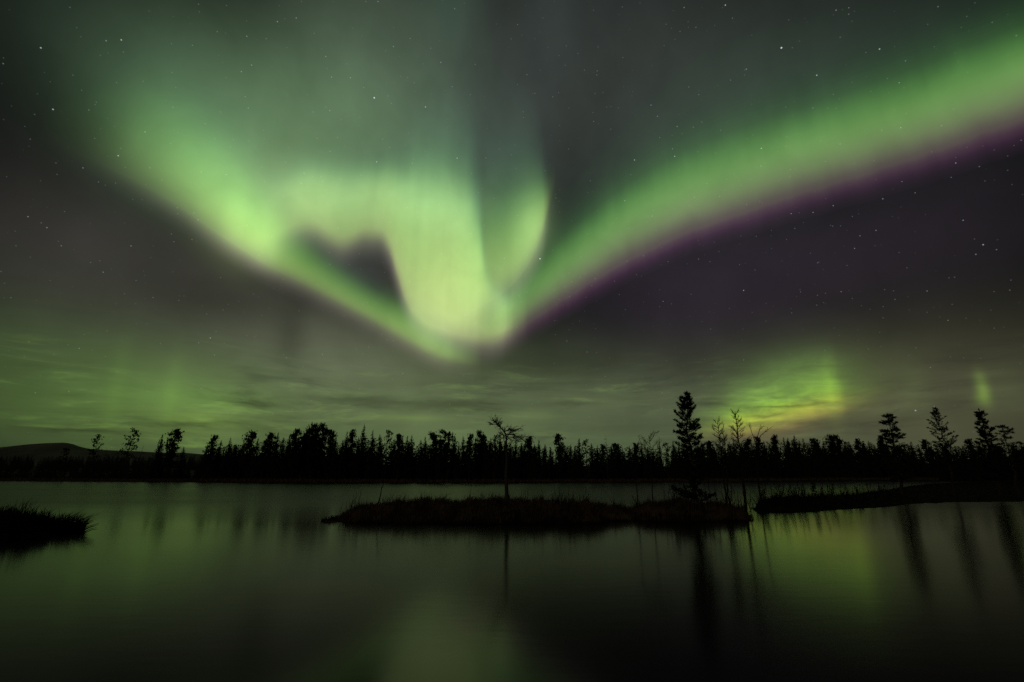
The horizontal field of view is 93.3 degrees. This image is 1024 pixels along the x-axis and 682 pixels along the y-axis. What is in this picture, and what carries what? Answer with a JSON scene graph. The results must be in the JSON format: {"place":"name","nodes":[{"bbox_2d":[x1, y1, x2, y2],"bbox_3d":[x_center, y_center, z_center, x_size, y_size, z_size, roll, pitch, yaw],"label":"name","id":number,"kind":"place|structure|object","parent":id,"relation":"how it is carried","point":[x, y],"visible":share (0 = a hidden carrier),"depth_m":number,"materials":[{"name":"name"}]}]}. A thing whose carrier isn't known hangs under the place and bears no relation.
{"place":"outdoors","nodes":[
{"label":"outdoors","id":0,"kind":"place"},
{"bbox_2d":[0,502,98,542],"bbox_3d":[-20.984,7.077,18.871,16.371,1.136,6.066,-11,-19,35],"label":"bank","id":1,"kind":"structure","parent":0,"point":[25,536],"depth_m":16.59,"materials":[{"name":"plant"}]},
{"bbox_2d":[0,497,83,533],"bbox_3d":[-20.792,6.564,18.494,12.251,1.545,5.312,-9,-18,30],"label":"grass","id":2,"kind":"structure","parent":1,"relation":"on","point":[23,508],"depth_m":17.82,"materials":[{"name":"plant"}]},
{"bbox_2d":[0,443,384,466],"bbox_3d":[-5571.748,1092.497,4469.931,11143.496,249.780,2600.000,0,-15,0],"label":"hills","id":3,"kind":"structure","parent":0,"point":[41,451],"depth_m":3611.56,"materials":[{"name":"black"}]},
{"bbox_2d":[0,481,1023,681],"bbox_3d":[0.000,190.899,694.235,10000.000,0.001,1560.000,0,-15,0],"label":"water","id":4,"kind":"structure","parent":0,"point":[200,582],"depth_m":9.25,"materials":[{"name":"black liquid"}]},
{"bbox_2d":[321,500,751,524],"bbox_3d":[1.554,8.552,24.292,21.441,1.133,7.598,0,-15,0],"label":"islet","id":5,"kind":"object","parent":4,"relation":"in","point":[563,520],"visible":0.23,"depth_m":21.86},
{"bbox_2d":[487,415,528,502],"bbox_3d":[-0.186,6.078,24.675,2.243,4.786,1.338,0,-15,0],"label":"dead pine","id":6,"kind":"object","parent":5,"relation":"on","point":[512,430],"visible":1,"depth_m":24.91,"materials":[{"name":"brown wood"}]},
{"bbox_2d":[319,486,753,524],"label":"grass","id":7,"kind":"structure","parent":5,"relation":"on","point":[721,510],"depth_m":22.95,"materials":[{"name":"brown plant"}]},
{"bbox_2d":[639,430,660,502],"bbox_3d":[7.334,6.833,25.472,1.388,4.197,1.114,0,-15,0],"label":"birch","id":8,"kind":"object","parent":5,"relation":"on","point":[644,442],"visible":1,"depth_m":25.61,"materials":[{"name":"black plant"}]},
{"bbox_2d":[671,391,717,501],"bbox_3d":[9.736,5.972,26.656,2.339,6.563,2.377,0,-15,0],"label":"pine","id":9,"kind":"object","parent":5,"relation":"on","point":[691,453],"visible":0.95,"depth_m":26.42,"materials":[{"name":"black plant"}]},
{"bbox_2d":[712,416,735,502],"bbox_3d":[11.469,6.622,25.923,1.199,5.165,1.227,-6,-16,21],"label":"birch","id":10,"kind":"object","parent":5,"relation":"on","point":[722,441],"visible":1,"depth_m":26.05,"materials":[{"name":"black plant"}]},
{"bbox_2d":[727,407,754,512],"bbox_3d":[12.027,6.464,25.223,1.538,6.059,1.340,0,-15,0],"label":"birch","id":11,"kind":"object","parent":5,"relation":"on","point":[739,448],"visible":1,"depth_m":25.43,"materials":[{"name":"black plant"}]},
{"bbox_2d":[0,0,1023,465],"label":"sky","id":12,"kind":"structure","parent":0,"point":[572,219],"materials":[{"name":"green"}]},
{"bbox_2d":[1,466,1023,482],"bbox_3d":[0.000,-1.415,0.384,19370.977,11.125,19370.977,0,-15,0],"label":"ground","id":13,"kind":"structure","parent":0,"point":[191,474],"depth_m":118.11,"materials":[{"name":"black soil"}]},
{"bbox_2d":[87,434,103,468],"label":"pine","id":14,"kind":"object","parent":13,"relation":"on","point":[92,450],"visible":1,"depth_m":138.05,"materials":[{"name":"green plant"}]},
{"bbox_2d":[117,427,140,468],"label":"pine","id":15,"kind":"object","parent":13,"relation":"on","point":[130,443],"visible":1,"depth_m":135.81,"materials":[{"name":"green plant"}]},
{"bbox_2d":[146,435,165,478],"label":"spruce","id":16,"kind":"object","parent":13,"relation":"on","point":[159,454],"visible":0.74,"depth_m":122.33,"materials":[{"name":"green plant"}]},
{"bbox_2d":[162,428,184,473],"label":"pine","id":17,"kind":"object","parent":13,"relation":"on","point":[170,455],"visible":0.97,"depth_m":124.67,"materials":[{"name":"green plant"}]},
{"bbox_2d":[172,447,186,479],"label":"spruce","id":18,"kind":"object","parent":13,"relation":"on","point":[179,466],"visible":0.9,"depth_m":117.98,"materials":[{"name":"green plant"}]},
{"bbox_2d":[202,434,218,478],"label":"pine","id":19,"kind":"object","parent":13,"relation":"on","point":[211,448],"visible":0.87,"depth_m":120.07,"materials":[{"name":"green plant"}]},
{"bbox_2d":[208,440,222,478],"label":"spruce","id":20,"kind":"object","parent":13,"relation":"on","point":[217,459],"visible":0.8,"depth_m":120.81,"materials":[{"name":"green plant"}]},
{"bbox_2d":[219,438,231,478],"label":"spruce","id":21,"kind":"object","parent":13,"relation":"on","point":[228,459],"visible":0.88,"depth_m":117.71,"materials":[{"name":"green plant"}]},
{"bbox_2d":[227,445,237,478],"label":"spruce","id":22,"kind":"object","parent":13,"relation":"on","point":[232,469],"visible":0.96,"depth_m":115.86,"materials":[{"name":"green plant"}]},
{"bbox_2d":[237,429,258,479],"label":"pine","id":23,"kind":"object","parent":13,"relation":"on","point":[247,457],"visible":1,"depth_m":112.96,"materials":[{"name":"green plant"}]},
{"bbox_2d":[246,439,259,477],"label":"spruce","id":24,"kind":"object","parent":13,"relation":"on","point":[254,463],"visible":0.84,"depth_m":117.28,"materials":[{"name":"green plant"}]},
{"bbox_2d":[258,441,269,478],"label":"pine","id":25,"kind":"object","parent":13,"relation":"on","point":[262,460],"visible":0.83,"depth_m":113.04,"materials":[{"name":"green plant"}]},
{"bbox_2d":[262,432,276,478],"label":"pine","id":26,"kind":"object","parent":13,"relation":"on","point":[270,435],"visible":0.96,"depth_m":112.42,"materials":[{"name":"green plant"}]},
{"bbox_2d":[268,432,279,479],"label":"spruce","id":27,"kind":"object","parent":13,"relation":"on","point":[274,460],"visible":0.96,"depth_m":111.25,"materials":[{"name":"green plant"}]},
{"bbox_2d":[269,438,286,479],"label":"spruce","id":28,"kind":"object","parent":13,"relation":"on","point":[282,456],"visible":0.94,"depth_m":112.46,"materials":[{"name":"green plant"}]},
{"bbox_2d":[287,428,304,478],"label":"pine","id":29,"kind":"object","parent":13,"relation":"on","point":[295,449],"visible":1,"depth_m":111.76,"materials":[{"name":"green plant"}]},
{"bbox_2d":[299,427,311,478],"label":"pine","id":30,"kind":"object","parent":13,"relation":"on","point":[305,465],"visible":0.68,"depth_m":113.76,"materials":[{"name":"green plant"}]},
{"bbox_2d":[304,423,321,478],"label":"pine","id":31,"kind":"object","parent":13,"relation":"on","point":[311,455],"visible":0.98,"depth_m":112.39,"materials":[{"name":"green plant"}]},
{"bbox_2d":[314,422,328,477],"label":"pine","id":32,"kind":"object","parent":13,"relation":"on","point":[322,442],"visible":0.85,"depth_m":113.97,"materials":[{"name":"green plant"}]},
{"bbox_2d":[320,429,337,478],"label":"pine","id":33,"kind":"object","parent":13,"relation":"on","point":[331,434],"visible":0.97,"depth_m":109.95,"materials":[{"name":"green plant"}]},
{"bbox_2d":[329,437,337,479],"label":"spruce","id":34,"kind":"object","parent":13,"relation":"on","point":[332,472],"visible":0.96,"depth_m":108.94,"materials":[{"name":"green plant"}]},
{"bbox_2d":[333,440,346,479],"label":"spruce","id":35,"kind":"object","parent":13,"relation":"on","point":[340,469],"visible":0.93,"depth_m":109.75,"materials":[{"name":"green plant"}]},
{"bbox_2d":[346,428,356,479],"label":"pine","id":36,"kind":"object","parent":13,"relation":"on","point":[352,433],"visible":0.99,"depth_m":111.97,"materials":[{"name":"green plant"}]},
{"bbox_2d":[350,438,360,479],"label":"spruce","id":37,"kind":"object","parent":13,"relation":"on","point":[355,464],"visible":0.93,"depth_m":110.55,"materials":[{"name":"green plant"}]},
{"bbox_2d":[357,424,367,479],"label":"spruce","id":38,"kind":"object","parent":13,"relation":"on","point":[362,450],"visible":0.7,"depth_m":112.81,"materials":[{"name":"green plant"}]},
{"bbox_2d":[364,429,375,479],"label":"spruce","id":39,"kind":"object","parent":13,"relation":"on","point":[369,459],"visible":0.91,"depth_m":111.57,"materials":[{"name":"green plant"}]},
{"bbox_2d":[370,436,384,479],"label":"spruce","id":40,"kind":"object","parent":13,"relation":"on","point":[376,472],"visible":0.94,"depth_m":110.44,"materials":[{"name":"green plant"}]},
{"bbox_2d":[385,440,397,479],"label":"spruce","id":41,"kind":"object","parent":13,"relation":"on","point":[392,472],"visible":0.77,"depth_m":112.75,"materials":[{"name":"green plant"}]},
{"bbox_2d":[392,433,404,478],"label":"pine","id":42,"kind":"object","parent":13,"relation":"on","point":[398,450],"visible":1,"depth_m":110.47,"materials":[{"name":"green plant"}]},
{"bbox_2d":[399,436,410,479],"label":"spruce","id":43,"kind":"object","parent":13,"relation":"on","point":[405,461],"visible":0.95,"depth_m":111.78,"materials":[{"name":"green plant"}]},
{"bbox_2d":[405,436,415,479],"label":"spruce","id":44,"kind":"object","parent":13,"relation":"on","point":[412,458],"visible":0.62,"depth_m":114.61,"materials":[{"name":"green plant"}]},
{"bbox_2d":[418,436,430,480],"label":"spruce","id":45,"kind":"object","parent":13,"relation":"on","point":[423,471],"visible":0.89,"depth_m":110.18,"materials":[{"name":"green plant"}]},
{"bbox_2d":[427,431,440,472],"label":"pine","id":46,"kind":"object","parent":13,"relation":"on","point":[433,444],"visible":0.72,"depth_m":115.76,"materials":[{"name":"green plant"}]},
{"bbox_2d":[433,438,444,480],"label":"spruce","id":47,"kind":"object","parent":13,"relation":"on","point":[439,466],"visible":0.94,"depth_m":109.37,"materials":[{"name":"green plant"}]},
{"bbox_2d":[433,429,455,478],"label":"pine","id":48,"kind":"object","parent":13,"relation":"on","point":[446,446],"visible":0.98,"depth_m":112.80,"materials":[{"name":"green plant"}]},
{"bbox_2d":[447,440,458,479],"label":"spruce","id":49,"kind":"object","parent":13,"relation":"on","point":[452,450],"visible":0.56,"depth_m":114.26,"materials":[{"name":"green plant"}]},
{"bbox_2d":[453,443,462,480],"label":"spruce","id":50,"kind":"object","parent":13,"relation":"on","point":[457,472],"visible":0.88,"depth_m":109.98,"materials":[{"name":"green plant"}]},
{"bbox_2d":[460,437,467,480],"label":"spruce","id":51,"kind":"object","parent":13,"relation":"on","point":[463,467],"visible":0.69,"depth_m":112.60,"materials":[{"name":"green plant"}]},
{"bbox_2d":[463,434,474,474],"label":"pine","id":52,"kind":"object","parent":13,"relation":"on","point":[469,462],"visible":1,"depth_m":110.28,"materials":[{"name":"green plant"}]},
{"bbox_2d":[0,477,938,482],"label":"grass","id":53,"kind":"structure","parent":13,"relation":"on","point":[281,480],"depth_m":111.64,"materials":[{"name":"black plant"}]},
{"bbox_2d":[469,437,479,479],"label":"spruce","id":54,"kind":"object","parent":13,"relation":"on","point":[474,466],"visible":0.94,"depth_m":114.20,"materials":[{"name":"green plant"}]},
{"bbox_2d":[473,430,486,474],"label":"pine","id":55,"kind":"object","parent":13,"relation":"on","point":[480,444],"visible":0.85,"depth_m":116.38,"materials":[{"name":"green plant"}]},
{"bbox_2d":[476,436,492,480],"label":"spruce","id":56,"kind":"object","parent":13,"relation":"on","point":[485,473],"visible":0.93,"depth_m":113.83,"materials":[{"name":"green plant"}]},
{"bbox_2d":[495,434,503,479],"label":"spruce","id":57,"kind":"object","parent":13,"relation":"on","point":[498,466],"visible":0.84,"depth_m":115.06,"materials":[{"name":"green plant"}]},
{"bbox_2d":[0,438,1023,480],"bbox_3d":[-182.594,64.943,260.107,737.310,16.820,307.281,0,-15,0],"label":"forest","id":58,"kind":"object","parent":13,"relation":"on","point":[49,467],"visible":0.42,"depth_m":128.30,"materials":[{"name":"plant"}]},
{"bbox_2d":[508,442,521,479],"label":"spruce","id":59,"kind":"object","parent":13,"relation":"on","point":[516,472],"visible":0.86,"depth_m":113.85,"materials":[{"name":"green plant"}]},
{"bbox_2d":[526,444,540,479],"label":"spruce","id":60,"kind":"object","parent":13,"relation":"on","point":[534,469],"visible":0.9,"depth_m":114.76,"materials":[{"name":"green plant"}]},
{"bbox_2d":[539,445,550,480],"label":"spruce","id":61,"kind":"object","parent":13,"relation":"on","point":[545,473],"visible":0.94,"depth_m":112.28,"materials":[{"name":"black plant"}]},
{"bbox_2d":[553,433,565,479],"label":"pine","id":62,"kind":"object","parent":13,"relation":"on","point":[560,448],"visible":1,"depth_m":117.90,"materials":[{"name":"black plant"}]},
{"bbox_2d":[558,447,570,479],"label":"spruce","id":63,"kind":"object","parent":13,"relation":"on","point":[564,471],"visible":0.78,"depth_m":119.30,"materials":[{"name":"black plant"}]},
{"bbox_2d":[569,447,581,479],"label":"spruce","id":64,"kind":"object","parent":13,"relation":"on","point":[575,470],"visible":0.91,"depth_m":114.93,"materials":[{"name":"black plant"}]},
{"bbox_2d":[576,439,586,479],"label":"spruce","id":65,"kind":"object","parent":13,"relation":"on","point":[579,460],"visible":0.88,"depth_m":116.05,"materials":[{"name":"black plant"}]},
{"bbox_2d":[586,445,599,479],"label":"spruce","id":66,"kind":"object","parent":13,"relation":"on","point":[592,469],"visible":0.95,"depth_m":113.84,"materials":[{"name":"black plant"}]},
{"bbox_2d":[606,447,619,478],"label":"spruce","id":67,"kind":"object","parent":13,"relation":"on","point":[611,460],"visible":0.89,"depth_m":115.03,"materials":[{"name":"green plant"}]},
{"bbox_2d":[611,443,621,476],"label":"pine","id":68,"kind":"object","parent":13,"relation":"on","point":[617,451],"visible":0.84,"depth_m":120.49,"materials":[{"name":"black plant"}]},
{"bbox_2d":[617,449,629,479],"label":"spruce","id":69,"kind":"object","parent":13,"relation":"on","point":[623,468],"visible":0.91,"depth_m":115.66,"materials":[{"name":"black plant"}]},
{"bbox_2d":[626,448,637,479],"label":"spruce","id":70,"kind":"object","parent":13,"relation":"on","point":[631,473],"visible":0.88,"depth_m":116.74,"materials":[{"name":"black plant"}]},
{"bbox_2d":[643,447,656,479],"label":"spruce","id":71,"kind":"object","parent":13,"relation":"on","point":[648,468],"visible":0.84,"depth_m":116.31,"materials":[{"name":"black plant"}]},
{"bbox_2d":[670,441,680,478],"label":"spruce","id":72,"kind":"object","parent":13,"relation":"on","point":[675,466],"visible":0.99,"depth_m":122.45,"materials":[{"name":"black plant"}]},
{"bbox_2d":[704,440,715,477],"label":"pine","id":73,"kind":"object","parent":13,"relation":"on","point":[710,455],"visible":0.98,"depth_m":121.57,"materials":[{"name":"black plant"}]},
{"bbox_2d":[729,441,745,478],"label":"spruce","id":74,"kind":"object","parent":13,"relation":"on","point":[736,473],"visible":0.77,"depth_m":120.79,"materials":[{"name":"black plant"}]},
{"bbox_2d":[743,437,755,476],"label":"pine","id":75,"kind":"object","parent":13,"relation":"on","point":[750,453],"visible":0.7,"depth_m":124.04,"materials":[{"name":"black plant"}]},
{"bbox_2d":[751,443,764,478],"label":"spruce","id":76,"kind":"object","parent":13,"relation":"on","point":[761,475],"visible":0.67,"depth_m":124.30,"materials":[{"name":"black plant"}]},
{"bbox_2d":[754,436,767,473],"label":"pine","id":77,"kind":"object","parent":13,"relation":"on","point":[759,445],"visible":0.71,"depth_m":127.62,"materials":[{"name":"black plant"}]},
{"bbox_2d":[766,443,779,478],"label":"spruce","id":78,"kind":"object","parent":13,"relation":"on","point":[773,471],"visible":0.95,"depth_m":127.02,"materials":[{"name":"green plant"}]},
{"bbox_2d":[770,434,783,477],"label":"pine","id":79,"kind":"object","parent":13,"relation":"on","point":[774,447],"visible":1,"depth_m":127.05,"materials":[{"name":"black plant"}]},
{"bbox_2d":[781,437,794,478],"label":"spruce","id":80,"kind":"object","parent":13,"relation":"on","point":[787,471],"visible":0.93,"depth_m":130.52,"materials":[{"name":"black plant"}]},
{"bbox_2d":[785,438,800,477],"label":"spruce","id":81,"kind":"object","parent":13,"relation":"on","point":[795,470],"visible":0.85,"depth_m":130.42,"materials":[{"name":"black plant"}]},
{"bbox_2d":[791,436,806,477],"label":"spruce","id":82,"kind":"object","parent":13,"relation":"on","point":[799,461],"visible":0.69,"depth_m":133.29,"materials":[{"name":"black plant"}]},
{"bbox_2d":[800,439,815,478],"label":"spruce","id":83,"kind":"object","parent":13,"relation":"on","point":[806,460],"visible":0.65,"depth_m":135.47,"materials":[{"name":"black plant"}]},
{"bbox_2d":[806,444,820,478],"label":"spruce","id":84,"kind":"object","parent":13,"relation":"on","point":[809,451],"visible":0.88,"depth_m":134.50,"materials":[{"name":"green plant"}]},
{"bbox_2d":[809,438,823,477],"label":"pine","id":85,"kind":"object","parent":13,"relation":"on","point":[815,445],"visible":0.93,"depth_m":137.09,"materials":[{"name":"black plant"}]},
{"bbox_2d":[821,443,834,478],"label":"spruce","id":86,"kind":"object","parent":13,"relation":"on","point":[826,469],"visible":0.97,"depth_m":133.83,"materials":[{"name":"black plant"}]},
{"bbox_2d":[822,434,838,476],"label":"pine","id":87,"kind":"object","parent":13,"relation":"on","point":[831,449],"visible":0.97,"depth_m":141.59,"materials":[{"name":"black plant"}]},
{"bbox_2d":[833,434,846,477],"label":"pine","id":88,"kind":"object","parent":13,"relation":"on","point":[840,459],"visible":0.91,"depth_m":141.98,"materials":[{"name":"black plant"}]},
{"bbox_2d":[842,441,856,477],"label":"spruce","id":89,"kind":"object","parent":13,"relation":"on","point":[848,459],"visible":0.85,"depth_m":142.78,"materials":[{"name":"black plant"}]},
{"bbox_2d":[853,438,866,477],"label":"pine","id":90,"kind":"object","parent":13,"relation":"on","point":[858,454],"visible":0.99,"depth_m":140.04,"materials":[{"name":"black plant"}]},
{"bbox_2d":[865,440,880,477],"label":"spruce","id":91,"kind":"object","parent":13,"relation":"on","point":[873,466],"visible":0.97,"depth_m":137.06,"materials":[{"name":"black plant"}]},
{"bbox_2d":[876,435,892,477],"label":"pine","id":92,"kind":"object","parent":13,"relation":"on","point":[880,442],"visible":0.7,"depth_m":136.88,"materials":[{"name":"black plant"}]},
{"bbox_2d":[908,442,927,478],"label":"spruce","id":93,"kind":"object","parent":13,"relation":"on","point":[916,468],"visible":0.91,"depth_m":135.91,"materials":[{"name":"black plant"}]},
{"bbox_2d":[916,444,932,477],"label":"spruce","id":94,"kind":"object","parent":13,"relation":"on","point":[925,470],"visible":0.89,"depth_m":135.22,"materials":[{"name":"black plant"}]},
{"bbox_2d":[918,438,933,471],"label":"pine","id":95,"kind":"object","parent":13,"relation":"on","point":[924,442],"visible":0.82,"depth_m":137.29,"materials":[{"name":"black plant"}]},
{"bbox_2d":[952,446,972,480],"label":"spruce","id":96,"kind":"object","parent":13,"relation":"on","point":[960,466],"visible":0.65,"depth_m":133.27,"materials":[{"name":"black plant"}]},
{"bbox_2d":[960,446,978,479],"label":"spruce","id":97,"kind":"object","parent":13,"relation":"on","point":[971,473],"visible":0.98,"depth_m":132.70,"materials":[{"name":"black plant"}]},
{"bbox_2d":[963,438,981,479],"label":"pine","id":98,"kind":"object","parent":13,"relation":"on","point":[974,460],"visible":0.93,"depth_m":134.95,"materials":[{"name":"black plant"}]},
{"bbox_2d":[754,481,1023,512],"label":"peninsula","id":99,"kind":"object","parent":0,"point":[964,497],"visible":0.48,"depth_m":42.89},
{"bbox_2d":[746,480,1023,512],"bbox_3d":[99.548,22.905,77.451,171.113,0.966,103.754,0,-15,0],"label":"grass","id":100,"kind":"structure","parent":99,"relation":"on","point":[808,501],"depth_m":34.57,"materials":[{"name":"brown plant"}]},
{"bbox_2d":[878,413,913,495],"bbox_3d":[34.637,10.375,43.866,2.291,7.749,2.273,-8,-17,26],"label":"pine","id":101,"kind":"object","parent":99,"relation":"on","point":[897,468],"visible":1,"depth_m":43.78,"materials":[{"name":"black plant"}]},
{"bbox_2d":[926,406,963,496],"bbox_3d":[41.144,10.481,45.787,2.274,8.650,2.506,0,-15,0],"label":"pine","id":102,"kind":"object","parent":99,"relation":"on","point":[947,443],"visible":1,"depth_m":45.82,"materials":[{"name":"black plant"}]},
{"bbox_2d":[974,408,1006,495],"bbox_3d":[46.236,10.722,46.700,2.245,8.642,2.445,-10,-18,34],"label":"pine","id":103,"kind":"object","parent":99,"relation":"on","point":[994,468],"visible":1,"depth_m":46.63,"materials":[{"name":"black plant"}]},
{"bbox_2d":[992,424,1023,494],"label":"pine","id":104,"kind":"object","parent":99,"relation":"on","point":[1011,458],"visible":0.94,"depth_m":47.52,"materials":[{"name":"black plant"}]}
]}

